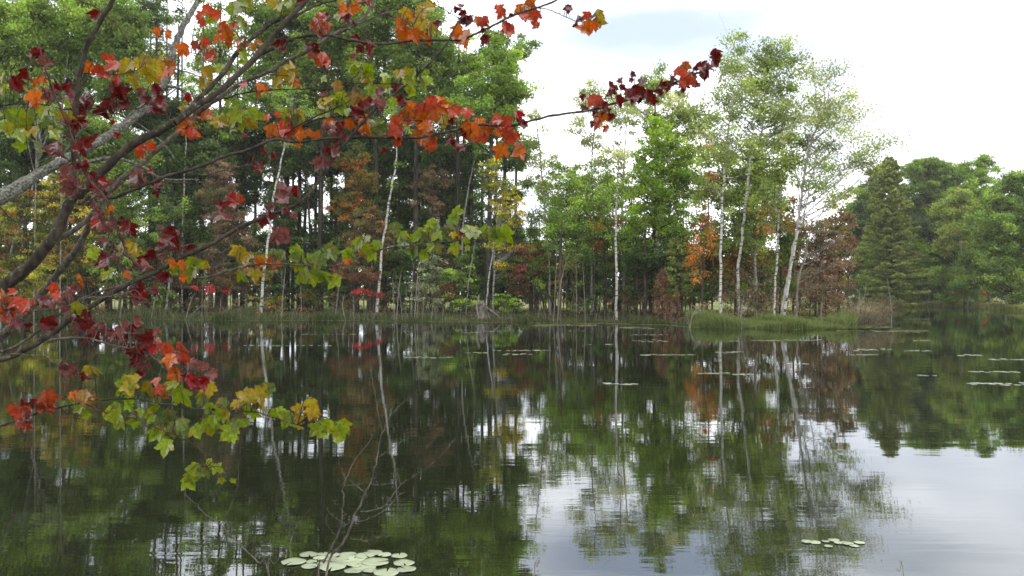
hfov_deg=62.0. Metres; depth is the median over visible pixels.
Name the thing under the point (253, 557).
bare shrub
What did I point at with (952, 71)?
sky
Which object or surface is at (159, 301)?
understorey sapling
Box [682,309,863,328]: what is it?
reed grass
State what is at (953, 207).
oak tree
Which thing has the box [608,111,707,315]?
maple tree
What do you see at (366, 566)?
lily pad
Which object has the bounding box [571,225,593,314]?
slender tree
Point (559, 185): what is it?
aspen tree
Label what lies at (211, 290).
red shrub
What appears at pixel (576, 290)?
bare sapling
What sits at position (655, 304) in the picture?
brush shrub
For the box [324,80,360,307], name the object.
forest tree
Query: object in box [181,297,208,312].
brush shrub
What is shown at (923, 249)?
maple tree
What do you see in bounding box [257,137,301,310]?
pine tree
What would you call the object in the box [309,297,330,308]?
brush shrub
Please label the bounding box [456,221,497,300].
spruce tree
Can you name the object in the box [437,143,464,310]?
pine tree
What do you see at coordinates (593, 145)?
aspen tree
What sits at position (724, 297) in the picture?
brush shrub
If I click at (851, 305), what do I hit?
brush shrub
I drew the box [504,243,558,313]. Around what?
red maple
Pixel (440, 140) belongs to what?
pine tree
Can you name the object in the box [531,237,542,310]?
slender tree
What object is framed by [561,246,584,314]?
slender tree
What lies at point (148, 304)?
understorey sapling
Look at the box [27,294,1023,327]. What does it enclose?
ground
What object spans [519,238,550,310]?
spruce tree
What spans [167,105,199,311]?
birch tree
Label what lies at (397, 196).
pine tree
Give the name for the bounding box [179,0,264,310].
ash tree
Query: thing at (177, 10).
forest tree
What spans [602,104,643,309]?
aspen tree
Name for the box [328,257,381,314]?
red maple
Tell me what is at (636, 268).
maple tree
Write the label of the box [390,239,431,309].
understorey sapling
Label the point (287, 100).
birch tree
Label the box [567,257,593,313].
slender tree
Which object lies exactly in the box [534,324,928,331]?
weed mat
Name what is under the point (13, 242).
birch tree
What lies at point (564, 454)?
water
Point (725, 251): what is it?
young maple
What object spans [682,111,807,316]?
poplar tree
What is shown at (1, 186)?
forest tree
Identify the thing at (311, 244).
pine tree
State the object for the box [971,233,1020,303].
forest tree
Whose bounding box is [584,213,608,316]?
slender tree
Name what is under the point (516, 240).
spruce tree
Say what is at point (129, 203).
forest tree
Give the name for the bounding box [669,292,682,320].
dead spruce
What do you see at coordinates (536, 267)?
slender tree
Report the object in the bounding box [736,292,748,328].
bare sapling
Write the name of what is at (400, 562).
lily pad
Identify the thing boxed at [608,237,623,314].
slender tree
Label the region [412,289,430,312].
brush shrub
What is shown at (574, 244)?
forest tree
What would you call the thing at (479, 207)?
forest tree
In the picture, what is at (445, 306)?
brush shrub
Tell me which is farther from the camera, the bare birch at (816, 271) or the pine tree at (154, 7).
the pine tree at (154, 7)
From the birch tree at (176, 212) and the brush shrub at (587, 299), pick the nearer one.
the brush shrub at (587, 299)
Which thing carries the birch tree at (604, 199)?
on the ground at (526, 306)
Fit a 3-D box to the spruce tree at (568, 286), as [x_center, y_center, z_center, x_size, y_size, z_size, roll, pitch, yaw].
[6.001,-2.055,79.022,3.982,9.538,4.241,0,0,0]
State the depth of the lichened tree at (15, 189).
6.95 m
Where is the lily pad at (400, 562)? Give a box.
[394,559,414,565]
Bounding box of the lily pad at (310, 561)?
[306,559,316,562]
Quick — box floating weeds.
[158,319,854,329]
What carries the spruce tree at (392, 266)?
on the ground at (526, 306)
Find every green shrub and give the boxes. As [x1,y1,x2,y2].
[447,298,479,315]
[490,293,522,315]
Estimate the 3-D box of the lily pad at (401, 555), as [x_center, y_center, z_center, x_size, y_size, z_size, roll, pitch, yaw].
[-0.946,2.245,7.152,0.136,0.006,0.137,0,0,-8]
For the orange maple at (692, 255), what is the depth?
61.99 m
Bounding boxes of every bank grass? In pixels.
[0,306,687,325]
[912,300,1023,311]
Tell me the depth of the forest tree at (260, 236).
102.73 m
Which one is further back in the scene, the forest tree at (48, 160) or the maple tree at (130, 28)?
the forest tree at (48, 160)
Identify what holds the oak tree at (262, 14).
on the ground at (526, 306)
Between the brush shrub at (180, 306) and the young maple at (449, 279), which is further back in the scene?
the brush shrub at (180, 306)
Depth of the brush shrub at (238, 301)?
75.32 m
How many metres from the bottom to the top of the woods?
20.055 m
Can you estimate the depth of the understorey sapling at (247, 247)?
89.44 m
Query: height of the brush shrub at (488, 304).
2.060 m
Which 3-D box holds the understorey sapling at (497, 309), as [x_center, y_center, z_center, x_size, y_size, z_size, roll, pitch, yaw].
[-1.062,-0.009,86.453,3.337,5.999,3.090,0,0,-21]
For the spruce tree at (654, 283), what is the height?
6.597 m
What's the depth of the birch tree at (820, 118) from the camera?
58.36 m
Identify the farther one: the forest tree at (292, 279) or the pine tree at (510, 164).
the forest tree at (292, 279)
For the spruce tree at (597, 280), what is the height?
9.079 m
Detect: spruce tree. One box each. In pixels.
[0,223,32,298]
[59,235,102,302]
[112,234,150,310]
[171,244,205,305]
[238,241,270,304]
[288,248,328,307]
[324,242,352,302]
[380,243,412,310]
[422,239,454,310]
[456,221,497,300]
[497,212,534,311]
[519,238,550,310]
[540,232,571,312]
[557,222,598,313]
[572,227,611,312]
[595,236,628,313]
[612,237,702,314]
[613,242,650,304]
[638,245,671,301]
[658,239,696,301]
[681,246,709,310]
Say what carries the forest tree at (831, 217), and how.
on the ground at (526, 306)
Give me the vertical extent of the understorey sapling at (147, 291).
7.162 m
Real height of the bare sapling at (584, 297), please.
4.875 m
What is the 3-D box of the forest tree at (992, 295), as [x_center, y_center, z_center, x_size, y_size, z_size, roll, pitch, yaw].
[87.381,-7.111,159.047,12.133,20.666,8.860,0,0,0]
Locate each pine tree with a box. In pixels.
[0,80,85,297]
[123,0,189,302]
[144,24,215,310]
[148,136,195,309]
[169,139,206,310]
[178,63,234,310]
[180,142,210,310]
[188,135,230,311]
[209,34,275,308]
[209,138,243,309]
[213,143,259,309]
[253,109,315,309]
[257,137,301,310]
[264,143,303,310]
[279,94,325,309]
[285,150,317,309]
[287,141,335,310]
[292,65,358,310]
[306,78,380,303]
[323,147,351,308]
[333,138,384,311]
[343,59,396,310]
[362,143,410,310]
[378,114,440,302]
[385,149,411,309]
[403,125,476,267]
[407,141,455,309]
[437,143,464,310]
[439,88,500,311]
[469,102,540,310]
[855,156,933,306]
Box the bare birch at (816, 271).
[795,191,853,315]
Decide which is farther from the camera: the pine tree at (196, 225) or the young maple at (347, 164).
the pine tree at (196, 225)
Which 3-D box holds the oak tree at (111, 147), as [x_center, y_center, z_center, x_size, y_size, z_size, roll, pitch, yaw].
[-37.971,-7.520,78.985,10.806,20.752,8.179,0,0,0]
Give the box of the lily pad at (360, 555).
[355,552,374,557]
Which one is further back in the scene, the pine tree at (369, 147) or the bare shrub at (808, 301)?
the pine tree at (369, 147)
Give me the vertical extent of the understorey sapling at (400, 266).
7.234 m
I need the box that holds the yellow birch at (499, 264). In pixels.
[475,158,527,313]
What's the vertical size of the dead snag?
2.090 m
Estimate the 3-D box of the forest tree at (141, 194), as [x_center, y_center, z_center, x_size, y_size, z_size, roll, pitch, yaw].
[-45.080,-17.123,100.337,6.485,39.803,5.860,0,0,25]
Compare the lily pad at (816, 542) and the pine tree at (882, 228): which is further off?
the pine tree at (882, 228)
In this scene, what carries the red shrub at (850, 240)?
on the ground at (526, 306)
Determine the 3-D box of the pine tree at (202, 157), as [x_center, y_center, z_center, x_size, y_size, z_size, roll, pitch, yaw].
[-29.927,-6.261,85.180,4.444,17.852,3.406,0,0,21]
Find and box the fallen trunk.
[535,283,556,313]
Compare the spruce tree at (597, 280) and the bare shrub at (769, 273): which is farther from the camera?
the spruce tree at (597, 280)
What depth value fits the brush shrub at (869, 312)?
60.09 m
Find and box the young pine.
[655,236,699,317]
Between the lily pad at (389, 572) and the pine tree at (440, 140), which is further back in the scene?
the pine tree at (440, 140)
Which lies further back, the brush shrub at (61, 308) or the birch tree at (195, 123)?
the birch tree at (195, 123)
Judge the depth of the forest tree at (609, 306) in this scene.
87.30 m
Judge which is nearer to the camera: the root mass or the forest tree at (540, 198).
the root mass
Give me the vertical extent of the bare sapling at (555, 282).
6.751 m
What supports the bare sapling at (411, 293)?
on the ground at (526, 306)
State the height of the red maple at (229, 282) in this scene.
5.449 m
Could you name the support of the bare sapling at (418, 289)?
on the ground at (526, 306)
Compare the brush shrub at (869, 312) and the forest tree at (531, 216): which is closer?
the brush shrub at (869, 312)
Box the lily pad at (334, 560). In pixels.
[331,559,348,562]
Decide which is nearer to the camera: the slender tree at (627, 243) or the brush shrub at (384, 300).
the slender tree at (627, 243)
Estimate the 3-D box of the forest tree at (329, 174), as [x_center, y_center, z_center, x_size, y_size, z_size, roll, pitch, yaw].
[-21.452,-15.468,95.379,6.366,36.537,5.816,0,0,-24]
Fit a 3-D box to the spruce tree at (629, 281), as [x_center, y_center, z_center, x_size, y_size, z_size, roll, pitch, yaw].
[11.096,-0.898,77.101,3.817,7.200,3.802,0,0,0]
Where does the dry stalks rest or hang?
on the ground at (526, 306)
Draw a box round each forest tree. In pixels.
[0,0,37,262]
[0,11,14,247]
[2,0,56,289]
[32,1,70,307]
[47,87,88,286]
[68,0,106,303]
[83,0,138,309]
[113,40,149,308]
[129,0,181,306]
[146,0,189,307]
[157,0,205,302]
[175,0,221,275]
[204,1,250,307]
[212,0,262,304]
[241,0,272,308]
[253,0,303,275]
[281,64,318,308]
[302,20,342,307]
[307,65,351,306]
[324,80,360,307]
[358,6,407,286]
[358,10,390,268]
[379,9,423,308]
[390,0,450,307]
[424,31,461,273]
[446,47,486,306]
[465,29,502,276]
[475,26,522,302]
[498,33,543,301]
[521,203,557,310]
[525,178,572,312]
[549,174,590,307]
[561,172,606,310]
[597,174,626,311]
[607,177,645,312]
[617,155,665,312]
[648,157,691,312]
[660,144,704,312]
[687,141,733,311]
[694,143,741,303]
[708,169,753,314]
[737,173,790,312]
[757,185,807,314]
[773,195,810,312]
[793,212,836,315]
[811,213,864,314]
[840,197,896,302]
[886,194,922,268]
[909,206,935,222]
[929,196,957,294]
[947,204,999,302]
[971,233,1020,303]
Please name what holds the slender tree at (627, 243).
on the ground at (526, 306)
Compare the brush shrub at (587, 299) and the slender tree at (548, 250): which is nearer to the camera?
the brush shrub at (587, 299)
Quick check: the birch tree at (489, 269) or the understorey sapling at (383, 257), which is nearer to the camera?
the birch tree at (489, 269)
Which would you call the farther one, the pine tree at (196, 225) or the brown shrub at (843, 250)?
the pine tree at (196, 225)
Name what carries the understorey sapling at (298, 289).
on the ground at (526, 306)
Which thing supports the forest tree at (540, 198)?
on the ground at (526, 306)
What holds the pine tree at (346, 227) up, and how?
on the ground at (526, 306)
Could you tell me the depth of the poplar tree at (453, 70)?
83.83 m
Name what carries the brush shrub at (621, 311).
on the ground at (526, 306)
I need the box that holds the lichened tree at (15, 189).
[0,0,200,205]
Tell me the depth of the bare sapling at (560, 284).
66.39 m
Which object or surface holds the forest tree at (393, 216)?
on the ground at (526, 306)
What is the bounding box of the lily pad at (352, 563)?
[346,561,362,566]
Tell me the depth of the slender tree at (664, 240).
79.67 m
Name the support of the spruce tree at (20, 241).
on the ground at (526, 306)
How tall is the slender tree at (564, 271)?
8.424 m
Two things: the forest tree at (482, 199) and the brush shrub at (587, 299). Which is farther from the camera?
the forest tree at (482, 199)
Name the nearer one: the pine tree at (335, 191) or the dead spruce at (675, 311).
the dead spruce at (675, 311)
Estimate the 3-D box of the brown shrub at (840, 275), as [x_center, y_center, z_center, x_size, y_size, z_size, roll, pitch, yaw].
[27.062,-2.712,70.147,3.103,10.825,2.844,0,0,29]
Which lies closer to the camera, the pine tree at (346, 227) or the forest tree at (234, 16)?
the pine tree at (346, 227)
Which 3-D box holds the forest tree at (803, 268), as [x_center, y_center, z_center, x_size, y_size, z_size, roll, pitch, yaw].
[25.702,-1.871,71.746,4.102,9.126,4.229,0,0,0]
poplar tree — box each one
[420,43,488,311]
[439,24,545,312]
[622,59,715,313]
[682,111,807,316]
[707,11,834,317]
[708,123,781,316]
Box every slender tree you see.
[525,220,541,311]
[525,245,546,311]
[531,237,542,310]
[538,234,558,313]
[544,214,559,310]
[549,210,578,317]
[555,228,573,312]
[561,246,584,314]
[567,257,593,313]
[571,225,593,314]
[575,253,595,313]
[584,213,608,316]
[591,257,613,314]
[594,252,611,311]
[597,225,619,315]
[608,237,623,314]
[611,227,626,313]
[611,263,628,312]
[618,263,634,310]
[619,226,628,311]
[623,227,647,284]
[632,229,656,314]
[636,219,659,314]
[655,237,667,309]
[659,217,684,310]
[667,259,690,314]
[685,214,699,310]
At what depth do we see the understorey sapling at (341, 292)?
82.90 m
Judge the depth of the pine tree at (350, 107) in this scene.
91.22 m
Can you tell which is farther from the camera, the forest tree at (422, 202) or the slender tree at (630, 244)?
the forest tree at (422, 202)
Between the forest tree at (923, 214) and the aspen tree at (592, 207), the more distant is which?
the forest tree at (923, 214)
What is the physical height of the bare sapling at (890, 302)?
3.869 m
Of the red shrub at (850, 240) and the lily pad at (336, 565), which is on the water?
the lily pad at (336, 565)
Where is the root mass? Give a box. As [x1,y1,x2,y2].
[463,294,499,319]
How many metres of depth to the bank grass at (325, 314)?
72.05 m
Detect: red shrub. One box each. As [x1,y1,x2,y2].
[191,283,230,315]
[350,288,382,313]
[438,281,456,313]
[813,234,859,310]
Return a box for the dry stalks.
[27,292,695,323]
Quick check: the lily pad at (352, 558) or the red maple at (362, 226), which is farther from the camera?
the red maple at (362, 226)
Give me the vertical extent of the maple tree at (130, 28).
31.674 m
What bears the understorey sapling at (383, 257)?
on the ground at (526, 306)
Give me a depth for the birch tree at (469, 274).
74.97 m
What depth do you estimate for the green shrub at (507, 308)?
72.33 m
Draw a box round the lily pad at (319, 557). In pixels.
[313,556,325,559]
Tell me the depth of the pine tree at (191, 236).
87.87 m
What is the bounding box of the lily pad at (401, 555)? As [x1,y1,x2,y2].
[391,553,406,557]
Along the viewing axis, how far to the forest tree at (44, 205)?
100.77 m
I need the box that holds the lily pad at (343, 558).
[336,557,347,560]
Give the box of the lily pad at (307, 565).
[301,563,316,568]
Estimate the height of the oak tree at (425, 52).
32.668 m
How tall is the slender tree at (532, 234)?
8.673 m
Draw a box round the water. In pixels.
[0,306,1023,575]
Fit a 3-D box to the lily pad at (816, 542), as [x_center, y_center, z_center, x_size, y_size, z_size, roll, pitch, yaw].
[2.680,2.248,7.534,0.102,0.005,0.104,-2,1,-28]
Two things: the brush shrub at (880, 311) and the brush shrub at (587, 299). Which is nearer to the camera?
the brush shrub at (880, 311)
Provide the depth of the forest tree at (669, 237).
81.56 m
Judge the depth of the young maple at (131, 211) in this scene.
76.72 m
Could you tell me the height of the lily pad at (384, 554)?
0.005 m
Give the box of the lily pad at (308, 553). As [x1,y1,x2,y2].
[300,551,317,556]
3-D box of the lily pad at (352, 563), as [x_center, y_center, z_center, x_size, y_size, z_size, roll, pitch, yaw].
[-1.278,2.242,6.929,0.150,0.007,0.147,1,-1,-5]
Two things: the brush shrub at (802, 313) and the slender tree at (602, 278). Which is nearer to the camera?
the brush shrub at (802, 313)
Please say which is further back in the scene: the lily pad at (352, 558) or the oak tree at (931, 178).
the oak tree at (931, 178)
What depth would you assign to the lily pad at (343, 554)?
7.19 m
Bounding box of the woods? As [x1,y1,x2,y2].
[43,244,853,298]
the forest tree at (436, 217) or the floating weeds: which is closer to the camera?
the floating weeds
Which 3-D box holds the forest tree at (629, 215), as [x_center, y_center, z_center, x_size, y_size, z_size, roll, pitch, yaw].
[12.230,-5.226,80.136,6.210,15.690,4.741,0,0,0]
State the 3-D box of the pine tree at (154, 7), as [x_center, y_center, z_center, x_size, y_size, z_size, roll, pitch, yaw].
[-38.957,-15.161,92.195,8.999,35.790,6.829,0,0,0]
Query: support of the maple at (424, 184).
on the ground at (526, 306)
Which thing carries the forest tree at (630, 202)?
on the ground at (526, 306)
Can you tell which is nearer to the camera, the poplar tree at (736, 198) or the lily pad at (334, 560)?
the lily pad at (334, 560)
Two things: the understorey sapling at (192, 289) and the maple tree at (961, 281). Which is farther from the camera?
the maple tree at (961, 281)
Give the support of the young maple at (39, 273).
on the ground at (526, 306)
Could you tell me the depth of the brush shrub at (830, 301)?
62.30 m
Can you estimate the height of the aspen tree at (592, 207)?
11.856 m
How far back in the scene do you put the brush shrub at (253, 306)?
80.89 m
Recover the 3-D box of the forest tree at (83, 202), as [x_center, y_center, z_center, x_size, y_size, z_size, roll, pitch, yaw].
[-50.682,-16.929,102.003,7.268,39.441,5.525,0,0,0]
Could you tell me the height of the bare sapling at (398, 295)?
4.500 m
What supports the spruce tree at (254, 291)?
on the ground at (526, 306)
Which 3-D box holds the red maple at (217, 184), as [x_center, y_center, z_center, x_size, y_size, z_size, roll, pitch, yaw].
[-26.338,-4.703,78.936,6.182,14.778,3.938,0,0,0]
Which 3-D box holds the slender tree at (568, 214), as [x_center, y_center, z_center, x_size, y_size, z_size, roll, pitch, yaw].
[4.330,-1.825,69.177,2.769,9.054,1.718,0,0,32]
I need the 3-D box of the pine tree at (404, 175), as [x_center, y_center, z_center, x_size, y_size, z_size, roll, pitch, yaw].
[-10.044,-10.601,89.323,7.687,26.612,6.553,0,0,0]
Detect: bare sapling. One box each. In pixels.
[275,268,285,317]
[393,269,401,318]
[409,268,418,316]
[412,256,425,317]
[417,263,426,313]
[552,241,561,321]
[557,249,569,316]
[565,257,576,321]
[580,273,585,321]
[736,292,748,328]
[854,286,866,327]
[885,277,894,322]
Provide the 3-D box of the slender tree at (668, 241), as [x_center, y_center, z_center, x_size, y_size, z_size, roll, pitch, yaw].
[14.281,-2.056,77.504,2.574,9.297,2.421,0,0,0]
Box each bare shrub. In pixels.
[0,510,16,555]
[184,440,306,575]
[317,366,455,575]
[715,269,745,315]
[732,264,759,317]
[741,275,771,311]
[746,261,777,315]
[760,274,787,313]
[779,278,818,314]
[794,270,821,313]
[804,278,842,318]
[820,274,854,312]
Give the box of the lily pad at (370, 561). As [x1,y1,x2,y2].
[361,557,388,565]
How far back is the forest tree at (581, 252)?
85.89 m
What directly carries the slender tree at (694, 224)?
on the ground at (526, 306)
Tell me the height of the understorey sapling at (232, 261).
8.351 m
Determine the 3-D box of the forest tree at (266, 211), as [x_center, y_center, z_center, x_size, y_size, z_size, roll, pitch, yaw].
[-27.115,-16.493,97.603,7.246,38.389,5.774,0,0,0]
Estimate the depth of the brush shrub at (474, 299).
76.53 m
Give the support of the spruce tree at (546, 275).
on the ground at (526, 306)
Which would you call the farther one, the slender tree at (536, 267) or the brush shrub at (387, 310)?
the brush shrub at (387, 310)
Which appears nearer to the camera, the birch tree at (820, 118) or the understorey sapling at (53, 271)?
the birch tree at (820, 118)
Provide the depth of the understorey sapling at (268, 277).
86.32 m
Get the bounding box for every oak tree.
[44,95,164,305]
[235,0,319,311]
[279,0,362,311]
[324,0,426,311]
[373,0,463,311]
[844,167,888,291]
[895,213,957,300]
[896,156,977,224]
[926,187,978,296]
[941,153,1006,205]
[964,166,1023,267]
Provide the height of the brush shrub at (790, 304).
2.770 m
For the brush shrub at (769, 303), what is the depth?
60.34 m
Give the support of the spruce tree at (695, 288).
on the ground at (526, 306)
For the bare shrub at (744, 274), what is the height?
4.639 m
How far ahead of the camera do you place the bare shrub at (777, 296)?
62.09 m
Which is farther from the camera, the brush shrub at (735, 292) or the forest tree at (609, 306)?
the forest tree at (609, 306)
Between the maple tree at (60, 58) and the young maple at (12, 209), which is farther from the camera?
the maple tree at (60, 58)
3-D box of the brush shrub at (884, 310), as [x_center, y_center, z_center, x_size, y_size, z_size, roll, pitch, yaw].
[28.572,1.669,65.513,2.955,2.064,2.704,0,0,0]
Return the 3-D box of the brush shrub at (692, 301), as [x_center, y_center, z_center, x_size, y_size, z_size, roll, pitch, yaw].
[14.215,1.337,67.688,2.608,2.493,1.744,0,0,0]
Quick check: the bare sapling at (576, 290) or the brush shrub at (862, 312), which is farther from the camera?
the bare sapling at (576, 290)
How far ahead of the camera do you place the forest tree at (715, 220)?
77.02 m
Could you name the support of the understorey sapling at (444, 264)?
on the ground at (526, 306)
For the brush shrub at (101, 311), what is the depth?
77.12 m
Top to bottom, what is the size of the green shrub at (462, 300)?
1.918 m
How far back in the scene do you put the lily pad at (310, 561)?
6.99 m
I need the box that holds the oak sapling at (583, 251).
[550,238,593,316]
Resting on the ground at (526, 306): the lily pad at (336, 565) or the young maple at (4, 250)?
the young maple at (4, 250)
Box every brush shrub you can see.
[50,298,73,314]
[86,299,112,313]
[110,289,124,312]
[113,290,136,311]
[130,301,151,310]
[169,295,194,311]
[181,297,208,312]
[200,298,224,312]
[221,296,250,310]
[242,297,267,309]
[253,294,283,314]
[265,290,290,312]
[290,288,320,312]
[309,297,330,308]
[320,290,346,309]
[336,297,364,313]
[371,290,389,311]
[374,291,400,312]
[394,296,424,312]
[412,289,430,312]
[435,296,454,312]
[447,298,474,314]
[463,290,485,313]
[485,299,514,313]
[496,295,528,312]
[519,295,546,312]
[538,289,564,313]
[561,298,581,316]
[566,298,601,316]
[588,293,605,315]
[605,289,631,314]
[620,295,647,313]
[642,292,664,314]
[663,292,685,316]
[680,292,704,313]
[693,300,711,312]
[709,290,727,314]
[725,282,754,318]
[734,299,765,315]
[762,291,791,313]
[771,285,801,315]
[790,287,822,318]
[812,300,836,316]
[825,296,881,325]
[827,294,889,326]
[838,292,865,314]
[844,297,888,324]
[860,299,896,323]
[862,296,897,322]
[872,298,898,321]
[878,296,910,321]
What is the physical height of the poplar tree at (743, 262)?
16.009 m
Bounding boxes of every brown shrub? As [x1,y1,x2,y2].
[786,207,860,317]
[821,194,861,310]
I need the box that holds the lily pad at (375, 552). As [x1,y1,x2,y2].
[364,550,381,554]
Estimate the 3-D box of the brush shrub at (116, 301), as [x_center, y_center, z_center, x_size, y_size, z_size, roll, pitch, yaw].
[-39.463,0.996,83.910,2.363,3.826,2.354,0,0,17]
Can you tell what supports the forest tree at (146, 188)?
on the ground at (526, 306)
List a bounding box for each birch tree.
[1,102,70,318]
[151,192,198,309]
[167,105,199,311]
[259,83,314,311]
[375,93,416,313]
[460,138,495,309]
[465,234,481,313]
[486,242,500,306]
[587,82,639,319]
[686,52,772,313]
[743,105,823,315]
[757,51,918,314]
[783,130,853,314]
[942,220,968,306]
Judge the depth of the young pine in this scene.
66.84 m
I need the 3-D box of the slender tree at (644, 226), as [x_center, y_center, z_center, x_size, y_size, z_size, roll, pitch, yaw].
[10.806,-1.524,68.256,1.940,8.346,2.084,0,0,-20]
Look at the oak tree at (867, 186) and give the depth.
172.90 m
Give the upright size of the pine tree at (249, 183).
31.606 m
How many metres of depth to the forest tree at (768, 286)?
71.32 m
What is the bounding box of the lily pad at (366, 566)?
[353,563,375,569]
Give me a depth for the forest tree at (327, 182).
99.61 m
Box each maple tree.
[0,0,68,136]
[0,0,722,490]
[18,0,117,309]
[65,0,164,311]
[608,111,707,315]
[851,245,910,299]
[893,237,946,290]
[927,254,972,303]
[944,203,996,302]
[959,203,1023,304]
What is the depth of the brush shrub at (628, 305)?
68.57 m
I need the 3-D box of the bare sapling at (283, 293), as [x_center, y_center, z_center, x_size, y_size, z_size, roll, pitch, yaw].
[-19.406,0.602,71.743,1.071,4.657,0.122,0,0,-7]
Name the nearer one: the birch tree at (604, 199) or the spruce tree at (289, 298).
the birch tree at (604, 199)
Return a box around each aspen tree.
[516,99,561,314]
[536,152,593,314]
[559,77,625,314]
[562,181,630,314]
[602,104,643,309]
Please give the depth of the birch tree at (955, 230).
146.03 m
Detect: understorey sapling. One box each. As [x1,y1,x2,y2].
[27,248,48,297]
[39,268,66,311]
[41,251,80,301]
[58,262,99,310]
[70,242,116,306]
[98,243,128,308]
[122,254,155,311]
[140,253,165,308]
[149,255,183,312]
[171,239,194,311]
[172,247,213,310]
[193,236,230,301]
[216,234,249,307]
[233,238,261,299]
[243,250,274,310]
[264,259,297,310]
[285,244,311,301]
[294,249,327,310]
[316,237,347,306]
[326,262,359,309]
[347,242,384,307]
[366,251,394,306]
[381,244,410,311]
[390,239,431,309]
[411,263,443,311]
[427,244,459,312]
[447,246,484,311]
[490,254,523,307]
[490,259,507,311]
[513,256,539,311]
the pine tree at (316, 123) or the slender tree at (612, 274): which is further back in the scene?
the pine tree at (316, 123)
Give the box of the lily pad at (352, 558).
[342,555,364,561]
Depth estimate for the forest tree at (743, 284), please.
74.61 m
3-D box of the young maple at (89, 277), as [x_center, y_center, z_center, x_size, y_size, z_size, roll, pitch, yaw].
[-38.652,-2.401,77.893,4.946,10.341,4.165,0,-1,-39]
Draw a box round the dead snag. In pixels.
[689,305,702,326]
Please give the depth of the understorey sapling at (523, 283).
85.29 m
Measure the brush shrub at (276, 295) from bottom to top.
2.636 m
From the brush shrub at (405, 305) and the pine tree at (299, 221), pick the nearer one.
the brush shrub at (405, 305)
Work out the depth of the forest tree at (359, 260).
95.90 m
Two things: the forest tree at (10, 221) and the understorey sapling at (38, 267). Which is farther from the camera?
the forest tree at (10, 221)
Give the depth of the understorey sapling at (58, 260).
87.18 m
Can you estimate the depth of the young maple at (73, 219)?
75.25 m
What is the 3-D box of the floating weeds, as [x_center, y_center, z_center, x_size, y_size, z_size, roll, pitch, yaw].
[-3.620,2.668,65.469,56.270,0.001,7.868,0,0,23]
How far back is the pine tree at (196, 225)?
91.78 m
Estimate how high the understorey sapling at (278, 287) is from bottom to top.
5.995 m
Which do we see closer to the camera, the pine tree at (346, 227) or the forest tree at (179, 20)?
the pine tree at (346, 227)
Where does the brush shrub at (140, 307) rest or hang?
on the ground at (526, 306)
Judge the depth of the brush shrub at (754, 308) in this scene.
61.27 m
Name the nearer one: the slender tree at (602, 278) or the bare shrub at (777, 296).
the bare shrub at (777, 296)
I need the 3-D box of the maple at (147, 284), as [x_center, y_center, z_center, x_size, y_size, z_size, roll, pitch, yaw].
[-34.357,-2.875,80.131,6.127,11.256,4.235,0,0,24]
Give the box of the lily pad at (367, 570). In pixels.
[362,568,375,572]
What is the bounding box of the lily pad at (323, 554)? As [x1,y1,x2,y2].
[317,552,327,555]
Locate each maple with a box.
[0,189,62,297]
[0,220,27,293]
[16,263,70,315]
[31,173,96,318]
[66,206,116,313]
[85,180,167,315]
[117,199,183,308]
[192,159,261,311]
[201,260,276,306]
[320,145,380,311]
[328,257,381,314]
[331,204,396,313]
[404,164,454,311]
[432,264,476,313]
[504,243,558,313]
[681,207,722,309]
[688,220,743,312]
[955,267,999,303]
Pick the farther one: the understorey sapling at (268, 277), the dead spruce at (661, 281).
the understorey sapling at (268, 277)
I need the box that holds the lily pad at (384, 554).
[378,552,390,556]
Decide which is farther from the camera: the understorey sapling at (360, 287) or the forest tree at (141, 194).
the forest tree at (141, 194)
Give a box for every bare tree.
[2,83,69,319]
[42,47,103,319]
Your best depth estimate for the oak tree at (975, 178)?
157.34 m
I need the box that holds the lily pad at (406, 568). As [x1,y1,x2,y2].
[396,565,415,571]
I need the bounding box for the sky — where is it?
[2,0,1023,293]
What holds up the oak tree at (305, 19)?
on the ground at (526, 306)
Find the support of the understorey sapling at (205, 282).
on the ground at (526, 306)
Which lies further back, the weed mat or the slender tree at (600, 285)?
the slender tree at (600, 285)
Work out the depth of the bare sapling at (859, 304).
55.47 m
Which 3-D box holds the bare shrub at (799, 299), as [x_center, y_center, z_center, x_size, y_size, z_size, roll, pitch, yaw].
[20.589,0.784,60.907,2.185,3.535,2.734,0,-1,-44]
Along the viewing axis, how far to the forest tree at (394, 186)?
101.16 m
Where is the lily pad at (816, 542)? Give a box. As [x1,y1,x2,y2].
[810,540,820,543]
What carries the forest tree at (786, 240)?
on the ground at (526, 306)
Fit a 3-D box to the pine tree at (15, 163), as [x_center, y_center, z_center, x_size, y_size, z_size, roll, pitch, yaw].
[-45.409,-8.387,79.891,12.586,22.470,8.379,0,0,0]
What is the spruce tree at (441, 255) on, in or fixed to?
on the ground at (526, 306)
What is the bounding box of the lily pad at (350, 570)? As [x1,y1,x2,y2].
[344,567,361,572]
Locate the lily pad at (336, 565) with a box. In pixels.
[320,562,345,570]
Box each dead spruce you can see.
[651,269,672,319]
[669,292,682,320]
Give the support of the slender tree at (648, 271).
on the ground at (526, 306)
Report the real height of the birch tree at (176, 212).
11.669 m
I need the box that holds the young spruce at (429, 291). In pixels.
[406,253,450,312]
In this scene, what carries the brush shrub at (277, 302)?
on the ground at (526, 306)
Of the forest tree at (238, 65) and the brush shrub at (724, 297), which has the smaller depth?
the brush shrub at (724, 297)
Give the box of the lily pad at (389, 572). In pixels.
[374,568,399,575]
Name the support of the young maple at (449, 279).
on the ground at (526, 306)
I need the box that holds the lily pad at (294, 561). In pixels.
[281,558,305,564]
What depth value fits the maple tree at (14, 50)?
82.73 m
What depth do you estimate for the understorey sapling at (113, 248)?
78.93 m
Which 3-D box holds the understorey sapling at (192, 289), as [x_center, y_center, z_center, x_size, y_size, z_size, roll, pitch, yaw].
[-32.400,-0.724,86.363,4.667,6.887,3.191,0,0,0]
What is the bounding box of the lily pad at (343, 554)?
[339,552,356,556]

